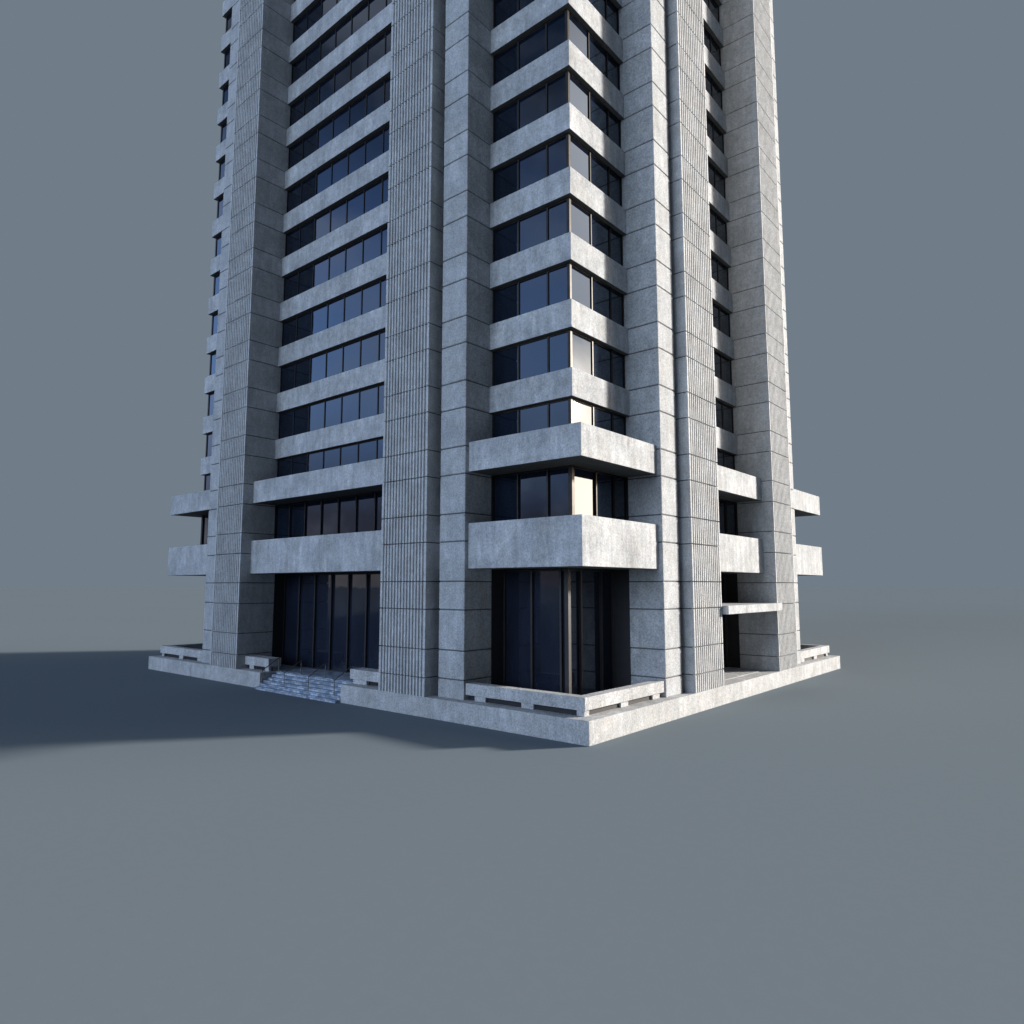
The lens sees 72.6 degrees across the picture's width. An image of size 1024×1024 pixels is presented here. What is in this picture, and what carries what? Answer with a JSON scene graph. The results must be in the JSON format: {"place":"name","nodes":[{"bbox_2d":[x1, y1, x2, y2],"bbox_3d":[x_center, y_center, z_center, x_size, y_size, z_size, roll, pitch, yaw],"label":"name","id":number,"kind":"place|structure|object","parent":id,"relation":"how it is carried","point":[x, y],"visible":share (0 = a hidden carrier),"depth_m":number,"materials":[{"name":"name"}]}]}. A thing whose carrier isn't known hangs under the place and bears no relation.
{"place":"outdoors","nodes":[
{"label":"outdoors","id":0,"kind":"place"},
{"bbox_2d":[148,0,839,745],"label":"office tower","id":1,"kind":"structure","parent":0,"point":[496,388],"depth_m":40.36,"materials":[{"name":"concrete"}]},
{"bbox_2d":[160,643,202,661],"bbox_3d":[-23.967,11.518,58.043,7.250,0.845,7.250,-5,-8,40],"label":"concrete bench","id":2,"kind":"object","parent":1,"relation":"on","point":[188,651],"visible":0.52,"depth_m":55.88,"materials":[{"name":"grey concrete"}]},
{"bbox_2d":[200,515,208,544],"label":"window","id":3,"kind":"structure","parent":1,"relation":"in","point":[204,519],"depth_m":58.70,"materials":[{"name":"black glass"}]},
{"bbox_2d":[204,474,210,490],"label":"window","id":4,"kind":"structure","parent":1,"relation":"in","point":[206,477],"depth_m":59.10,"materials":[{"name":"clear glass"}]},
{"bbox_2d":[205,433,212,456],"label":"window","id":5,"kind":"structure","parent":1,"relation":"in","point":[209,446],"depth_m":59.45,"materials":[{"name":"blue glass"}]},
{"bbox_2d":[207,392,214,415],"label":"window","id":6,"kind":"structure","parent":1,"relation":"in","point":[211,402],"depth_m":59.83,"materials":[{"name":"blue glass"}]},
{"bbox_2d":[209,352,216,375],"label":"window","id":7,"kind":"structure","parent":1,"relation":"in","point":[213,358],"depth_m":60.21,"materials":[{"name":"blue glass"}]},
{"bbox_2d":[211,312,218,335],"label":"window","id":8,"kind":"structure","parent":1,"relation":"in","point":[215,316],"depth_m":60.58,"materials":[{"name":"blue glass"}]},
{"bbox_2d":[213,273,219,295],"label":"window","id":9,"kind":"structure","parent":1,"relation":"in","point":[216,290],"depth_m":60.97,"materials":[{"name":"blue glass"}]},
{"bbox_2d":[215,234,221,256],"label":"window","id":10,"kind":"structure","parent":1,"relation":"in","point":[218,248],"depth_m":61.34,"materials":[{"name":"blue glass"}]},
{"bbox_2d":[217,196,222,217],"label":"window","id":11,"kind":"structure","parent":1,"relation":"in","point":[220,201],"depth_m":61.73,"materials":[{"name":"blue glass"}]},
{"bbox_2d":[218,158,224,180],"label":"window","id":12,"kind":"structure","parent":1,"relation":"in","point":[221,164],"depth_m":62.08,"materials":[{"name":"blue glass"}]},
{"bbox_2d":[220,121,226,142],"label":"window","id":13,"kind":"structure","parent":1,"relation":"in","point":[224,126],"depth_m":62.48,"materials":[{"name":"blue glass"}]},
{"bbox_2d":[222,84,228,105],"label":"window","id":14,"kind":"structure","parent":1,"relation":"in","point":[225,90],"depth_m":62.88,"materials":[{"name":"blue glass"}]},
{"bbox_2d":[224,48,229,68],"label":"window","id":15,"kind":"structure","parent":1,"relation":"in","point":[227,54],"depth_m":63.23,"materials":[{"name":"blue glass"}]},
{"bbox_2d":[225,12,231,32],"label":"window","id":16,"kind":"structure","parent":1,"relation":"in","point":[229,18],"depth_m":63.60,"materials":[{"name":"black glass"}]},
{"bbox_2d":[245,655,280,670],"bbox_3d":[-17.314,10.489,48.426,3.080,0.845,0.970,-5,-8,40],"label":"concrete bench","id":17,"kind":"object","parent":1,"relation":"on","point":[261,662],"visible":1,"depth_m":47.87,"materials":[{"name":"grey concrete"}]},
{"bbox_2d":[262,657,279,681],"bbox_3d":[-16.234,10.635,46.922,0.064,1.621,1.293,-5,-8,40],"label":"handrail","id":18,"kind":"object","parent":1,"relation":"on","point":[270,664],"visible":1,"depth_m":46.93,"materials":[{"name":"metal"}]},
{"bbox_2d":[283,660,301,686],"bbox_3d":[-14.232,10.456,45.241,0.064,1.621,1.293,-5,-8,40],"label":"handrail","id":19,"kind":"object","parent":1,"relation":"on","point":[290,668],"visible":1,"depth_m":45.23,"materials":[{"name":"metal"}]},
{"bbox_2d":[308,663,325,690],"bbox_3d":[-12.169,10.270,43.510,0.064,1.621,1.293,-5,-8,40],"label":"handrail","id":20,"kind":"object","parent":1,"relation":"on","point":[314,672],"visible":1,"depth_m":43.51,"materials":[{"name":"metal"}]},
{"bbox_2d":[293,0,340,42],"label":"window","id":21,"kind":"structure","parent":1,"relation":"in","point":[315,13],"depth_m":54.22,"materials":[{"name":"black glass"}]},
{"bbox_2d":[272,572,382,672],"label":"window","id":22,"kind":"structure","parent":1,"relation":"in","point":[332,619],"depth_m":48.24,"materials":[{"name":"black glass"}]},
{"bbox_2d":[274,491,382,538],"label":"window","id":23,"kind":"structure","parent":1,"relation":"in","point":[358,512],"depth_m":47.33,"materials":[{"name":"black glass"}]},
{"bbox_2d":[277,438,384,476],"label":"window","id":24,"kind":"structure","parent":1,"relation":"in","point":[371,449],"depth_m":47.75,"materials":[{"name":"blue glass"}]},
{"bbox_2d":[278,383,384,438],"bbox_3d":[-11.576,-6.925,47.511,15.457,2.078,0.170,-5,-8,40],"label":"window","id":25,"kind":"structure","parent":1,"relation":"in","point":[367,402],"depth_m":48.09,"materials":[{"name":"blue glass"}]},
{"bbox_2d":[280,330,385,392],"bbox_3d":[-11.576,-10.449,47.888,15.457,2.078,0.170,-5,-8,40],"label":"window","id":26,"kind":"structure","parent":1,"relation":"in","point":[369,349],"depth_m":48.48,"materials":[{"name":"blue glass"}]},
{"bbox_2d":[282,277,386,346],"bbox_3d":[-11.576,-13.973,48.265,15.457,2.078,0.170,-5,-8,40],"label":"window","id":27,"kind":"structure","parent":1,"relation":"in","point":[371,297],"depth_m":48.86,"materials":[{"name":"blue glass"}]},
{"bbox_2d":[283,225,387,301],"bbox_3d":[-11.576,-17.497,48.641,15.457,2.078,0.170,-5,-8,40],"label":"window","id":28,"kind":"structure","parent":1,"relation":"in","point":[374,245],"depth_m":49.23,"materials":[{"name":"blue glass"}]},
{"bbox_2d":[285,175,388,256],"bbox_3d":[-11.576,-21.021,49.018,15.457,2.078,0.170,-5,-8,40],"label":"window","id":29,"kind":"structure","parent":1,"relation":"in","point":[374,195],"depth_m":49.63,"materials":[{"name":"blue glass"}]},
{"bbox_2d":[287,125,389,212],"bbox_3d":[-11.576,-24.545,49.395,15.457,2.078,0.170,-5,-8,40],"label":"window","id":30,"kind":"structure","parent":1,"relation":"in","point":[377,144],"depth_m":50.00,"materials":[{"name":"blue glass"}]},
{"bbox_2d":[288,75,390,169],"bbox_3d":[-11.576,-28.069,49.772,15.457,2.078,0.170,-5,-8,40],"label":"window","id":31,"kind":"structure","parent":1,"relation":"in","point":[378,95],"depth_m":50.38,"materials":[{"name":"black glass"}]},
{"bbox_2d":[290,27,391,125],"bbox_3d":[-11.576,-31.593,50.149,15.457,2.078,0.170,-5,-8,40],"label":"window","id":32,"kind":"structure","parent":1,"relation":"in","point":[381,46],"depth_m":50.76,"materials":[{"name":"black glass"}]},
{"bbox_2d":[291,0,391,84],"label":"window","id":33,"kind":"structure","parent":1,"relation":"in","point":[370,8],"depth_m":51.61,"materials":[{"name":"black glass"}]},
{"bbox_2d":[334,666,351,692],"bbox_3d":[-10.144,10.089,41.810,0.064,1.621,1.293,-5,-8,40],"label":"handrail","id":34,"kind":"object","parent":1,"relation":"on","point":[340,675],"visible":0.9,"depth_m":41.67,"materials":[{"name":"metal"}]},
{"bbox_2d":[350,668,380,685],"bbox_3d":[-8.010,9.654,40.618,3.390,0.845,0.970,-5,-8,40],"label":"concrete bench","id":35,"kind":"object","parent":1,"relation":"on","point":[365,676],"visible":0.53,"depth_m":40.57,"materials":[{"name":"grey concrete"}]},
{"bbox_2d":[493,0,618,34],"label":"window","id":36,"kind":"structure","parent":1,"relation":"in","point":[503,10],"depth_m":40.46,"materials":[{"name":"black glass"}]},
{"bbox_2d":[493,8,619,90],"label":"window","id":37,"kind":"structure","parent":1,"relation":"in","point":[564,26],"depth_m":38.87,"materials":[{"name":"black glass"}]},
{"bbox_2d":[493,70,620,147],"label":"window","id":38,"kind":"structure","parent":1,"relation":"in","point":[564,88],"depth_m":38.48,"materials":[{"name":"black glass"}]},
{"bbox_2d":[493,133,621,206],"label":"window","id":39,"kind":"structure","parent":1,"relation":"in","point":[565,151],"depth_m":38.10,"materials":[{"name":"blue glass"}]},
{"bbox_2d":[493,197,622,265],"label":"window","id":40,"kind":"structure","parent":1,"relation":"in","point":[564,216],"depth_m":37.72,"materials":[{"name":"blue glass"}]},
{"bbox_2d":[492,329,624,388],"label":"window","id":41,"kind":"structure","parent":1,"relation":"in","point":[568,348],"depth_m":36.96,"materials":[{"name":"blue glass"}]},
{"bbox_2d":[493,262,623,326],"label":"window","id":42,"kind":"structure","parent":1,"relation":"in","point":[567,281],"depth_m":37.34,"materials":[{"name":"blue glass"}]},
{"bbox_2d":[492,397,625,437],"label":"window","id":43,"kind":"structure","parent":1,"relation":"in","point":[570,410],"depth_m":36.60,"materials":[{"name":"blue glass"}]},
{"bbox_2d":[491,465,628,520],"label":"window","id":44,"kind":"structure","parent":1,"relation":"in","point":[570,489],"depth_m":36.17,"materials":[{"name":"black glass"}]},
{"bbox_2d":[491,568,630,694],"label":"window","id":45,"kind":"structure","parent":1,"relation":"in","point":[566,630],"depth_m":36.97,"materials":[{"name":"black glass"}]},
{"bbox_2d":[466,680,663,716],"bbox_3d":[2.762,9.118,35.611,7.250,0.845,7.250,-5,-8,40],"label":"concrete bench","id":46,"kind":"object","parent":1,"relation":"on","point":[585,705],"visible":1,"depth_m":32.81,"materials":[{"name":"grey concrete"}]},
{"bbox_2d":[703,0,719,23],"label":"window","id":47,"kind":"structure","parent":1,"relation":"in","point":[712,5],"depth_m":53.49,"materials":[{"name":"black glass"}]},
{"bbox_2d":[703,25,720,65],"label":"window","id":48,"kind":"structure","parent":1,"relation":"in","point":[709,42],"depth_m":52.67,"materials":[{"name":"black glass"}]},
{"bbox_2d":[705,70,722,110],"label":"window","id":49,"kind":"structure","parent":1,"relation":"in","point":[711,87],"depth_m":52.29,"materials":[{"name":"black glass"}]},
{"bbox_2d":[706,115,723,153],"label":"window","id":50,"kind":"structure","parent":1,"relation":"in","point":[716,136],"depth_m":51.92,"materials":[{"name":"black glass"}]},
{"bbox_2d":[708,161,725,198],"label":"window","id":51,"kind":"structure","parent":1,"relation":"in","point":[715,178],"depth_m":51.52,"materials":[{"name":"black glass"}]},
{"bbox_2d":[709,207,726,243],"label":"window","id":52,"kind":"structure","parent":1,"relation":"in","point":[718,226],"depth_m":51.18,"materials":[{"name":"black glass"}]},
{"bbox_2d":[710,254,728,290],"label":"window","id":53,"kind":"structure","parent":1,"relation":"in","point":[719,272],"depth_m":50.76,"materials":[{"name":"black glass"}]},
{"bbox_2d":[712,302,730,337],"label":"window","id":54,"kind":"structure","parent":1,"relation":"in","point":[721,318],"depth_m":50.38,"materials":[{"name":"black glass"}]},
{"bbox_2d":[714,350,731,384],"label":"window","id":55,"kind":"structure","parent":1,"relation":"in","point":[722,365],"depth_m":50.01,"materials":[{"name":"black glass"}]},
{"bbox_2d":[714,399,733,433],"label":"window","id":56,"kind":"structure","parent":1,"relation":"in","point":[724,413],"depth_m":49.63,"materials":[{"name":"black glass"}]},
{"bbox_2d":[715,450,734,469],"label":"window","id":57,"kind":"structure","parent":1,"relation":"in","point":[724,459],"depth_m":49.30,"materials":[{"name":"black glass"}]},
{"bbox_2d":[717,499,737,535],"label":"window","id":58,"kind":"structure","parent":1,"relation":"in","point":[728,519],"depth_m":48.92,"materials":[{"name":"black glass"}]},
{"bbox_2d":[719,574,739,667],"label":"window","id":59,"kind":"structure","parent":1,"relation":"in","point":[729,584],"depth_m":49.54,"materials":[{"name":"black glass"}]},
{"bbox_2d":[800,644,828,661],"bbox_3d":[21.185,11.440,57.315,7.250,0.845,7.250,-5,-8,40],"label":"concrete bench","id":60,"kind":"object","parent":1,"relation":"on","point":[809,652],"visible":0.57,"depth_m":55.49,"materials":[{"name":"grey concrete"}]},
{"bbox_2d":[0,587,1023,1023],"bbox_3d":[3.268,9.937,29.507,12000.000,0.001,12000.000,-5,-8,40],"label":"ground","id":61,"kind":"structure","parent":0,"point":[842,843],"depth_m":18.40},
{"bbox_2d":[0,0,1023,587],"label":"sky","id":62,"kind":"structure","parent":0,"point":[901,122],"materials":[{"name":"grey"}]}
]}

